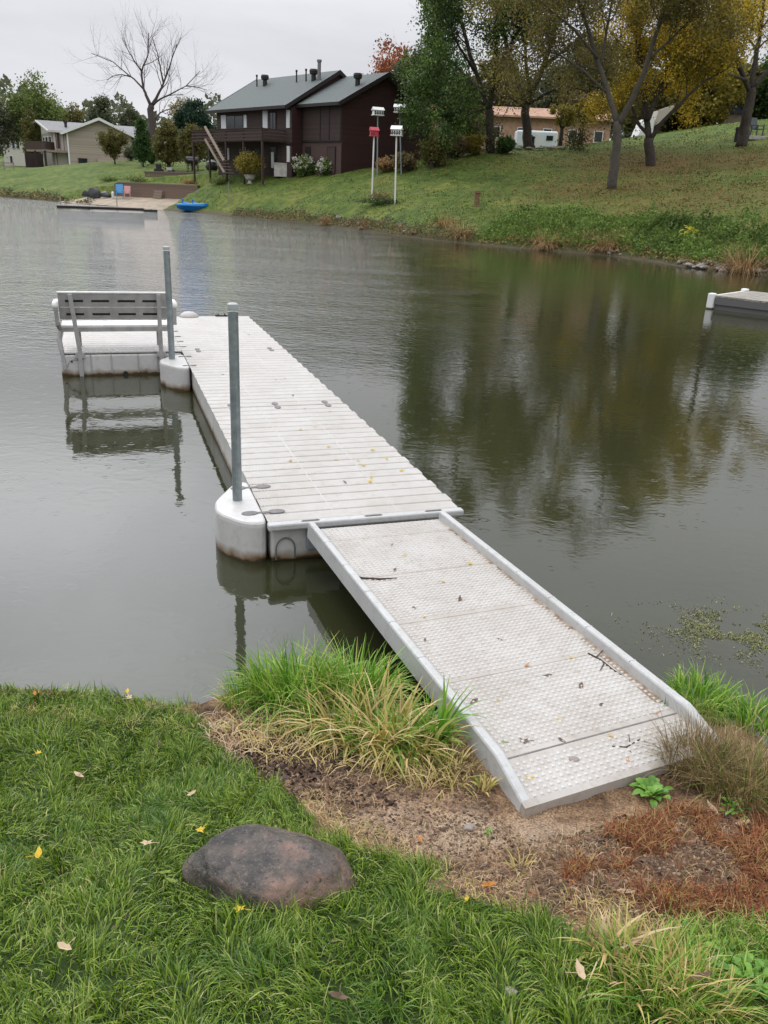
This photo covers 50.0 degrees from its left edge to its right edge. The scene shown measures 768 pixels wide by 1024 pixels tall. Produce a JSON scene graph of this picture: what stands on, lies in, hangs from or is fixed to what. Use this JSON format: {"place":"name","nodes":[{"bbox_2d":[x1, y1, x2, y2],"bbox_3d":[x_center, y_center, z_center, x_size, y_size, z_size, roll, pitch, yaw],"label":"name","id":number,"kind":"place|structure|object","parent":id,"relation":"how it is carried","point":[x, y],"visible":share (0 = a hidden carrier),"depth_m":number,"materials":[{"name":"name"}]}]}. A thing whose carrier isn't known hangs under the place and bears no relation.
{"place":"outdoors","nodes":[
{"label":"outdoors","id":0,"kind":"place"},
{"bbox_2d":[61,196,179,209],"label":"sand beach","id":1,"kind":"structure","parent":0,"point":[152,203],"depth_m":84.34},
{"bbox_2d":[0,197,767,745],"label":"water","id":2,"kind":"structure","parent":0,"point":[584,437],"depth_m":9.21,"materials":[{"name":"grey liquid"}]},
{"bbox_2d":[57,196,156,211],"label":"swim float","id":3,"kind":"object","parent":2,"relation":"on","point":[104,208],"visible":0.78,"depth_m":71.25,"materials":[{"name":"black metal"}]},
{"bbox_2d":[60,311,463,562],"bbox_3d":[-2.465,-1.562,10.432,3.159,0.528,10.232,-5,22,-18],"label":"floating dock","id":4,"kind":"object","parent":2,"relation":"on","point":[279,507],"visible":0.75,"depth_m":7.90,"materials":[{"name":"plastic"}]},
{"bbox_2d":[52,291,177,376],"bbox_3d":[-3.763,-2.554,11.636,1.645,1.149,0.666,-5,22,-18],"label":"bench","id":5,"kind":"object","parent":4,"relation":"on","point":[73,305],"visible":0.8,"depth_m":11.33,"materials":[{"name":"grey plastic"}]},
{"bbox_2d":[163,246,174,358],"bbox_3d":[-2.899,-2.070,11.267,0.090,2.990,0.090,3,21,0],"label":"mooring post","id":6,"kind":"object","parent":4,"relation":"in","point":[169,306],"visible":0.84,"depth_m":10.95,"materials":[{"name":"metal"}]},
{"bbox_2d":[227,302,241,500],"bbox_3d":[-1.128,-0.075,6.344,0.080,3.000,0.080,3,21,0],"label":"mooring post","id":7,"kind":"object","parent":4,"relation":"in","point":[233,339],"visible":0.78,"depth_m":6.02,"materials":[{"name":"metal"}]},
{"bbox_2d":[586,594,767,674],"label":"pond weed","id":8,"kind":"object","parent":2,"relation":"on","point":[713,630],"visible":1,"depth_m":5.33,"materials":[{"name":"green plant"}]},
{"bbox_2d":[706,288,767,315],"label":"grey dock","id":9,"kind":"object","parent":2,"relation":"on","point":[744,300],"visible":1,"depth_m":21.78,"materials":[{"name":"grey plastic"}]},
{"bbox_2d":[0,688,767,1023],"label":"ground","id":10,"kind":"structure","parent":0,"point":[598,808],"depth_m":2.84,"materials":[{"name":"soil"}]},
{"bbox_2d":[1,701,193,732],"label":"bank fringe","id":11,"kind":"object","parent":10,"relation":"on","point":[97,715],"visible":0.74,"depth_m":3.69,"materials":[{"name":"plant"}]},
{"bbox_2d":[201,664,280,719],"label":"grass clump","id":12,"kind":"object","parent":10,"relation":"on","point":[232,692],"visible":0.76,"depth_m":3.90,"materials":[{"name":"plant"}]},
{"bbox_2d":[190,703,336,759],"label":"dead grass","id":13,"kind":"structure","parent":10,"relation":"on","point":[239,743],"depth_m":3.63,"materials":[{"name":"beige plant"}]},
{"bbox_2d":[181,824,355,915],"bbox_3d":[-0.360,1.120,2.574,0.549,0.200,0.344,8,22,4],"label":"boulder","id":14,"kind":"object","parent":10,"relation":"on","point":[259,862],"visible":0.77,"depth_m":2.50,"materials":[{"name":"stone"}]},
{"bbox_2d":[3,722,542,980],"bbox_3d":[-0.710,1.142,2.736,2.351,0.358,1.161,20,27,37],"label":"thatch","id":15,"kind":"object","parent":10,"relation":"on","point":[117,963],"visible":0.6,"depth_m":2.62,"materials":[{"name":"plant"}]},
{"bbox_2d":[206,628,371,739],"bbox_3d":[-0.430,0.841,3.974,0.846,0.537,0.935,3,21,0],"label":"grass clump","id":16,"kind":"object","parent":10,"relation":"on","point":[282,675],"visible":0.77,"depth_m":3.91,"materials":[{"name":"plant"}]},
{"bbox_2d":[210,724,420,810],"bbox_3d":[-0.303,1.038,3.447,0.957,0.114,0.565,20,27,38],"label":"leaf debris","id":17,"kind":"object","parent":10,"relation":"on","point":[319,775],"visible":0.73,"depth_m":3.37,"materials":[{"name":"brown plant"}]},
{"bbox_2d":[265,667,394,751],"bbox_3d":[-0.224,0.935,3.797,0.666,0.397,0.689,3,21,0],"label":"grass clump","id":18,"kind":"object","parent":10,"relation":"on","point":[318,727],"visible":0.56,"depth_m":3.72,"materials":[{"name":"plant"}]},
{"bbox_2d":[218,690,463,778],"bbox_3d":[-0.171,0.951,3.715,1.151,0.233,0.522,9,22,16],"label":"grass tangle","id":19,"kind":"object","parent":10,"relation":"on","point":[344,733],"depth_m":3.64,"materials":[{"name":"beige plant"}]},
{"bbox_2d":[208,702,487,800],"bbox_3d":[-0.176,1.026,3.591,1.302,0.228,0.712,3,21,0],"label":"grass tangle","id":20,"kind":"object","parent":10,"relation":"on","point":[415,771],"depth_m":3.52,"materials":[{"name":"plant"}]},
{"bbox_2d":[272,630,425,739],"bbox_3d":[-0.150,0.863,4.008,0.788,0.610,0.906,7,22,11],"label":"grass clump","id":21,"kind":"object","parent":10,"relation":"on","point":[376,673],"visible":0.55,"depth_m":3.96,"materials":[{"name":"plant"}]},
{"bbox_2d":[298,657,455,785],"bbox_3d":[-0.001,0.968,3.653,0.767,0.496,0.744,14,24,26],"label":"grass clump","id":22,"kind":"object","parent":10,"relation":"on","point":[408,706],"visible":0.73,"depth_m":3.61,"materials":[{"name":"plant"}]},
{"bbox_2d":[0,678,767,1023],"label":"lawn grass","id":23,"kind":"structure","parent":10,"relation":"on","point":[78,1004],"depth_m":2.40,"materials":[{"name":"green plant"}]},
{"bbox_2d":[346,701,466,781],"bbox_3d":[0.108,1.017,3.579,0.582,0.322,0.554,3,21,0],"label":"grass clump","id":24,"kind":"object","parent":10,"relation":"on","point":[420,749],"visible":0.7,"depth_m":3.52,"materials":[{"name":"plant"}]},
{"bbox_2d":[298,786,554,923],"bbox_3d":[0.083,1.186,2.820,1.169,0.197,0.283,18,26,34],"label":"lawn margin","id":25,"kind":"object","parent":10,"relation":"on","point":[360,849],"visible":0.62,"depth_m":2.88,"materials":[{"name":"plant"}]},
{"bbox_2d":[375,675,498,752],"bbox_3d":[0.190,0.918,3.654,0.508,0.389,0.459,20,27,37],"label":"grass clump","id":26,"kind":"object","parent":10,"relation":"on","point":[445,714],"visible":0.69,"depth_m":3.63,"materials":[{"name":"plant"}]},
{"bbox_2d":[417,742,490,788],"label":"grass clump","id":27,"kind":"object","parent":10,"relation":"on","point":[465,758],"visible":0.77,"depth_m":3.48,"materials":[{"name":"plant"}]},
{"bbox_2d":[319,793,615,912],"bbox_3d":[0.242,1.184,2.927,1.117,0.173,0.549,9,22,15],"label":"leaf debris","id":28,"kind":"object","parent":10,"relation":"on","point":[534,840],"visible":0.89,"depth_m":2.98,"materials":[{"name":"brown plant"}]},
{"bbox_2d":[470,772,501,795],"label":"grass clump","id":29,"kind":"object","parent":10,"relation":"on","point":[490,784],"visible":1,"depth_m":3.36,"materials":[{"name":"plant"}]},
{"bbox_2d":[247,751,767,928],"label":"dirt patch","id":30,"kind":"object","parent":10,"relation":"on","point":[519,865],"depth_m":2.93,"materials":[{"name":"brown soil"}]},
{"bbox_2d":[307,511,719,817],"bbox_3d":[0.497,0.600,4.738,1.074,0.203,3.074,-6,23,-20],"label":"gangway","id":31,"kind":"object","parent":10,"relation":"on","point":[525,618],"visible":0.98,"depth_m":4.23,"materials":[{"name":"plastic"}]},
{"bbox_2d":[368,809,690,861],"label":"sparse weeds","id":32,"kind":"object","parent":10,"relation":"on","point":[515,840],"visible":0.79,"depth_m":3.00,"materials":[{"name":"plant"}]},
{"bbox_2d":[552,888,683,993],"bbox_3d":[0.612,1.207,2.313,0.362,0.180,0.259,-11,25,-32],"label":"grass clump","id":33,"kind":"object","parent":10,"relation":"on","point":[619,932],"visible":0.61,"depth_m":2.34,"materials":[{"name":"plant"}]},
{"bbox_2d":[478,798,767,928],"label":"red litter","id":34,"kind":"object","parent":10,"relation":"on","point":[672,855],"visible":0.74,"depth_m":2.83,"materials":[{"name":"brown plant"}]},
{"bbox_2d":[554,895,744,1023],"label":"grass clump","id":35,"kind":"object","parent":10,"relation":"on","point":[670,965],"visible":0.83,"depth_m":2.22,"materials":[{"name":"plant"}]},
{"bbox_2d":[629,775,673,807],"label":"broadleaf weed","id":36,"kind":"object","parent":10,"relation":"on","point":[646,787],"visible":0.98,"depth_m":3.37,"materials":[{"name":"green plant"}]},
{"bbox_2d":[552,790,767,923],"bbox_3d":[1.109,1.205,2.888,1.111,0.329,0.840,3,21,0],"label":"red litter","id":37,"kind":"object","parent":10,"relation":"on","point":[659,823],"visible":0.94,"depth_m":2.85,"materials":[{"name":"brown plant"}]},
{"bbox_2d":[553,878,767,946],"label":"mixed straw","id":38,"kind":"object","parent":10,"relation":"on","point":[602,907],"visible":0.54,"depth_m":2.56,"materials":[{"name":"plant"}]},
{"bbox_2d":[563,811,765,923],"bbox_3d":[1.046,1.215,2.886,0.944,0.239,0.709,3,21,0],"label":"leaf debris","id":39,"kind":"object","parent":10,"relation":"on","point":[641,861],"visible":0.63,"depth_m":2.81,"materials":[{"name":"brown plant"}]},
{"bbox_2d":[596,903,738,1010],"bbox_3d":[0.774,1.226,2.294,0.344,0.172,0.359,-10,25,-30],"label":"grass clump","id":40,"kind":"object","parent":10,"relation":"on","point":[669,936],"visible":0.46,"depth_m":2.30,"materials":[{"name":"plant"}]},
{"bbox_2d":[608,927,767,1023],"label":"grass clump","id":41,"kind":"object","parent":10,"relation":"on","point":[650,964],"visible":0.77,"depth_m":2.17,"materials":[{"name":"plant"}]},
{"bbox_2d":[627,697,767,799],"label":"grass clump","id":42,"kind":"object","parent":10,"relation":"on","point":[679,771],"visible":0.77,"depth_m":3.50,"materials":[{"name":"plant"}]},
{"bbox_2d":[642,901,767,1002],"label":"corner grass","id":43,"kind":"structure","parent":10,"relation":"on","point":[725,951],"depth_m":2.37,"materials":[{"name":"green plant"}]},
{"bbox_2d":[659,659,754,716],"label":"grass clump","id":44,"kind":"object","parent":10,"relation":"on","point":[699,690],"visible":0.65,"depth_m":4.18,"materials":[{"name":"green plant"}]},
{"bbox_2d":[657,712,767,820],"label":"grass clump","id":45,"kind":"object","parent":10,"relation":"on","point":[754,778],"visible":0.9,"depth_m":3.41,"materials":[{"name":"plant"}]},
{"bbox_2d":[710,681,767,736],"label":"grass clump","id":46,"kind":"object","parent":10,"relation":"on","point":[753,713],"visible":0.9,"depth_m":3.98,"materials":[{"name":"green plant"}]},
{"bbox_2d":[716,953,767,999],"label":"broadleaf weed","id":47,"kind":"object","parent":10,"relation":"on","point":[751,971],"visible":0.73,"depth_m":2.24,"materials":[{"name":"green plant"}]},
{"bbox_2d":[0,119,767,275],"bbox_3d":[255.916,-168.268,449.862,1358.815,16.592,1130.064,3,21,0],"label":"lawn","id":48,"kind":"structure","parent":0,"point":[79,178],"depth_m":64.50,"materials":[{"name":"green plant"}]},
{"bbox_2d":[0,94,22,157],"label":"leafy tree","id":49,"kind":"object","parent":48,"relation":"on","point":[6,136],"visible":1,"depth_m":132.73,"materials":[{"name":"green plant"}]},
{"bbox_2d":[3,137,25,165],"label":"white house","id":50,"kind":"structure","parent":48,"relation":"on","point":[16,156],"depth_m":155.53,"materials":[{"name":"beige"}]},
{"bbox_2d":[18,108,41,153],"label":"bush","id":51,"kind":"object","parent":48,"relation":"on","point":[26,126],"visible":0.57,"depth_m":129.51,"materials":[{"name":"green plant"}]},
{"bbox_2d":[0,68,71,147],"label":"leafy tree","id":52,"kind":"object","parent":48,"relation":"on","point":[40,104],"visible":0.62,"depth_m":134.49,"materials":[{"name":"green plant"}]},
{"bbox_2d":[0,186,95,202],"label":"shore scrub","id":53,"kind":"object","parent":48,"relation":"on","point":[29,194],"visible":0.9,"depth_m":91.68,"materials":[{"name":"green plant"}]},
{"bbox_2d":[60,101,85,122],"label":"leafy tree","id":54,"kind":"object","parent":48,"relation":"on","point":[78,114],"visible":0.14,"depth_m":162.54,"materials":[{"name":"green plant"}]},
{"bbox_2d":[21,117,139,167],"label":"tan house","id":55,"kind":"structure","parent":48,"relation":"on","point":[64,143],"depth_m":123.60,"materials":[{"name":"beige paint"}]},
{"bbox_2d":[82,94,114,123],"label":"leafy tree","id":56,"kind":"object","parent":48,"relation":"on","point":[102,110],"visible":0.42,"depth_m":157.91,"materials":[{"name":"green plant"}]},
{"bbox_2d":[95,126,130,163],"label":"round tree","id":57,"kind":"object","parent":48,"relation":"on","point":[111,142],"visible":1,"depth_m":107.60,"materials":[{"name":"green plant"}]},
{"bbox_2d":[116,107,143,126],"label":"leafy tree","id":58,"kind":"object","parent":48,"relation":"on","point":[129,116],"visible":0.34,"depth_m":158.29,"materials":[{"name":"green plant"}]},
{"bbox_2d":[129,117,155,166],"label":"conifer tree","id":59,"kind":"object","parent":48,"relation":"on","point":[141,144],"visible":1,"depth_m":102.38,"materials":[{"name":"green plant"}]},
{"bbox_2d":[64,2,227,146],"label":"bare tree","id":60,"kind":"object","parent":48,"relation":"on","point":[152,118],"visible":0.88,"depth_m":114.24,"materials":[{"name":"grey plant"}]},
{"bbox_2d":[113,182,199,198],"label":"retaining wall","id":61,"kind":"structure","parent":48,"relation":"on","point":[162,191],"depth_m":85.66,"materials":[{"name":"brown stone"}]},
{"bbox_2d":[149,117,184,171],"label":"columnar tree","id":62,"kind":"object","parent":48,"relation":"on","point":[167,152],"visible":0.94,"depth_m":94.82,"materials":[{"name":"green plant"}]},
{"bbox_2d":[175,121,207,169],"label":"columnar tree","id":63,"kind":"object","parent":48,"relation":"on","point":[184,142],"visible":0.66,"depth_m":93.09,"materials":[{"name":"green plant"}]},
{"bbox_2d":[177,199,207,210],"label":"blue boat","id":64,"kind":"object","parent":48,"relation":"on","point":[187,206],"visible":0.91,"depth_m":75.12,"materials":[{"name":"blue plastic"}]},
{"bbox_2d":[170,95,216,148],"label":"pine tree","id":65,"kind":"object","parent":48,"relation":"on","point":[190,113],"visible":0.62,"depth_m":100.84,"materials":[{"name":"green plant"}]},
{"bbox_2d":[233,151,265,183],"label":"potted shrub","id":66,"kind":"object","parent":48,"relation":"on","point":[252,167],"visible":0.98,"depth_m":75.80,"materials":[{"name":"yellow plant"}]},
{"bbox_2d":[292,153,315,176],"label":"flowering bush","id":67,"kind":"object","parent":48,"relation":"on","point":[303,165],"visible":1,"depth_m":74.15,"materials":[{"name":"white plant"}]},
{"bbox_2d":[191,59,432,184],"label":"brown house","id":68,"kind":"structure","parent":48,"relation":"on","point":[316,114],"depth_m":74.49,"materials":[{"name":"red wood"}]},
{"bbox_2d":[226,115,243,127],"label":"window","id":69,"kind":"structure","parent":68,"relation":"in","point":[236,121],"depth_m":80.12,"materials":[{"name":"black"}]},
{"bbox_2d":[0,73,712,161],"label":"wood","id":70,"kind":"object","parent":48,"relation":"on","point":[120,108],"visible":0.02,"depth_m":211.17,"materials":[{"name":"green plant"}]},
{"bbox_2d":[347,196,410,203],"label":"ground cover","id":71,"kind":"object","parent":48,"relation":"on","point":[379,201],"visible":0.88,"depth_m":60.29,"materials":[{"name":"green plant"}]},
{"bbox_2d":[362,33,411,74],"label":"maple tree","id":72,"kind":"object","parent":48,"relation":"on","point":[383,66],"visible":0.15,"depth_m":98.23,"materials":[{"name":"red plant"}]},
{"bbox_2d":[390,125,402,203],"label":"bird house","id":73,"kind":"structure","parent":48,"relation":"on","point":[396,131],"depth_m":58.22,"materials":[{"name":"white paint"}]},
{"bbox_2d":[390,151,419,171],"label":"shrub","id":74,"kind":"object","parent":48,"relation":"on","point":[409,162],"visible":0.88,"depth_m":67.58,"materials":[{"name":"brown plant"}]},
{"bbox_2d":[387,51,436,140],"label":"leafy tree","id":75,"kind":"object","parent":48,"relation":"on","point":[399,69],"visible":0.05,"depth_m":96.16,"materials":[{"name":"green plant"}]},
{"bbox_2d":[415,126,453,168],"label":"shrub","id":76,"kind":"object","parent":48,"relation":"on","point":[435,156],"visible":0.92,"depth_m":66.71,"materials":[{"name":"green plant"}]},
{"bbox_2d":[422,48,476,157],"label":"belt tree","id":77,"kind":"object","parent":48,"relation":"on","point":[462,65],"visible":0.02,"depth_m":100.54,"materials":[{"name":"green plant"}]},
{"bbox_2d":[442,135,470,157],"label":"shrub","id":78,"kind":"object","parent":48,"relation":"on","point":[463,146],"visible":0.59,"depth_m":69.19,"materials":[{"name":"green plant"}]},
{"bbox_2d":[449,93,497,139],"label":"hanging tree","id":79,"kind":"object","parent":48,"relation":"on","point":[479,123],"visible":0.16,"depth_m":82.76,"materials":[{"name":"green plant"}]},
{"bbox_2d":[465,131,485,154],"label":"shrub","id":80,"kind":"object","parent":48,"relation":"on","point":[475,143],"visible":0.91,"depth_m":69.36,"materials":[{"name":"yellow plant"}]},
{"bbox_2d":[388,0,565,162],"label":"maple tree","id":81,"kind":"object","parent":48,"relation":"on","point":[443,17],"visible":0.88,"depth_m":65.60,"materials":[{"name":"green plant"}]},
{"bbox_2d":[451,39,544,107],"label":"belt tree","id":82,"kind":"object","parent":48,"relation":"on","point":[481,66],"visible":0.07,"depth_m":103.52,"materials":[{"name":"green plant"}]},
{"bbox_2d":[230,204,767,270],"bbox_3d":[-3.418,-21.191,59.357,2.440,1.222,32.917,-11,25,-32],"label":"shore scrub","id":83,"kind":"object","parent":48,"relation":"on","point":[362,218],"visible":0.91,"depth_m":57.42,"materials":[{"name":"green plant"}]},
{"bbox_2d":[494,135,516,153],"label":"shrub","id":84,"kind":"object","parent":48,"relation":"on","point":[507,144],"visible":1,"depth_m":69.18,"materials":[{"name":"green plant"}]},
{"bbox_2d":[432,106,613,148],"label":"brick building","id":85,"kind":"structure","parent":48,"relation":"on","point":[542,119],"depth_m":97.80,"materials":[{"name":"white brick"}]},
{"bbox_2d":[513,130,557,147],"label":"caravan","id":86,"kind":"object","parent":48,"relation":"on","point":[546,138],"visible":0.41,"depth_m":88.23,"materials":[{"name":"white metal"}]},
{"bbox_2d":[516,54,569,108],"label":"belt tree","id":87,"kind":"object","parent":48,"relation":"on","point":[546,103],"visible":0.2,"depth_m":108.42,"materials":[{"name":"green plant"}]},
{"bbox_2d":[523,225,567,250],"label":"ornamental grass","id":88,"kind":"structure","parent":48,"relation":"on","point":[538,244],"depth_m":43.32,"materials":[{"name":"beige plant"}]},
{"bbox_2d":[547,102,577,145],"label":"hanging tree","id":89,"kind":"object","parent":48,"relation":"on","point":[561,121],"visible":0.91,"depth_m":79.10,"materials":[{"name":"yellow plant"}]},
{"bbox_2d":[466,0,661,158],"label":"maple tree","id":90,"kind":"object","parent":48,"relation":"on","point":[527,131],"visible":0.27,"depth_m":70.11,"materials":[{"name":"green plant"}]},
{"bbox_2d":[555,89,604,143],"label":"hanging tree","id":91,"kind":"object","parent":48,"relation":"on","point":[579,114],"visible":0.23,"depth_m":80.00,"materials":[{"name":"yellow plant"}]},
{"bbox_2d":[402,193,767,269],"bbox_3d":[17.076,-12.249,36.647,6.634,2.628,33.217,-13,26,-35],"label":"bank weeds","id":92,"kind":"object","parent":48,"relation":"on","point":[682,220],"visible":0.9,"depth_m":41.63,"materials":[{"name":"green plant"}]},
{"bbox_2d":[417,130,767,231],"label":"leaf litter","id":93,"kind":"object","parent":48,"relation":"on","point":[625,187],"visible":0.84,"depth_m":56.71,"materials":[{"name":"plant"}]},
{"bbox_2d":[545,28,653,140],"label":"belt tree","id":94,"kind":"object","parent":48,"relation":"on","point":[582,91],"visible":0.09,"depth_m":103.66,"materials":[{"name":"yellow plant"}]},
{"bbox_2d":[582,228,624,255],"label":"ornamental grass","id":95,"kind":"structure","parent":48,"relation":"on","point":[602,248],"depth_m":41.83,"materials":[{"name":"beige plant"}]},
{"bbox_2d":[460,0,758,189],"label":"maple tree","id":96,"kind":"object","parent":48,"relation":"on","point":[679,9],"visible":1,"depth_m":52.84,"materials":[{"name":"yellow plant"}]},
{"bbox_2d":[610,65,686,138],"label":"belt tree","id":97,"kind":"object","parent":48,"relation":"on","point":[665,104],"visible":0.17,"depth_m":97.78,"materials":[{"name":"yellow plant"}]},
{"bbox_2d":[631,104,675,136],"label":"garden shelter","id":98,"kind":"object","parent":48,"relation":"on","point":[659,115],"visible":0.54,"depth_m":86.66,"materials":[{"name":"white fabric"}]},
{"bbox_2d":[567,0,767,166],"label":"maple tree","id":99,"kind":"object","parent":48,"relation":"on","point":[640,43],"visible":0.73,"depth_m":60.89,"materials":[{"name":"green plant"}]},
{"bbox_2d":[641,0,767,146],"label":"maple tree","id":100,"kind":"object","parent":48,"relation":"on","point":[751,84],"visible":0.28,"depth_m":64.67,"materials":[{"name":"yellow plant"}]},
{"bbox_2d":[674,51,758,128],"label":"belt tree","id":101,"kind":"object","parent":48,"relation":"on","point":[715,105],"visible":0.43,"depth_m":96.33,"materials":[{"name":"green plant"}]},
{"bbox_2d":[718,102,743,123],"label":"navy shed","id":102,"kind":"structure","parent":48,"relation":"on","point":[732,117],"depth_m":100.59,"materials":[{"name":"grey wood"}]},
{"bbox_2d":[705,238,767,276],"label":"ornamental grass","id":103,"kind":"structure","parent":48,"relation":"on","point":[748,266],"depth_m":34.17,"materials":[{"name":"beige plant"}]},
{"bbox_2d":[729,57,767,119],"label":"belt tree","id":104,"kind":"object","parent":48,"relation":"on","point":[761,67],"visible":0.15,"depth_m":100.24,"materials":[{"name":"green plant"}]},
{"bbox_2d":[752,48,767,119],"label":"belt tree","id":105,"kind":"object","parent":48,"relation":"on","point":[764,92],"visible":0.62,"depth_m":99.14,"materials":[{"name":"green plant"}]},
{"bbox_2d":[0,0,767,160],"label":"sky","id":106,"kind":"structure","parent":0,"point":[272,38],"materials":[{"name":"white"}]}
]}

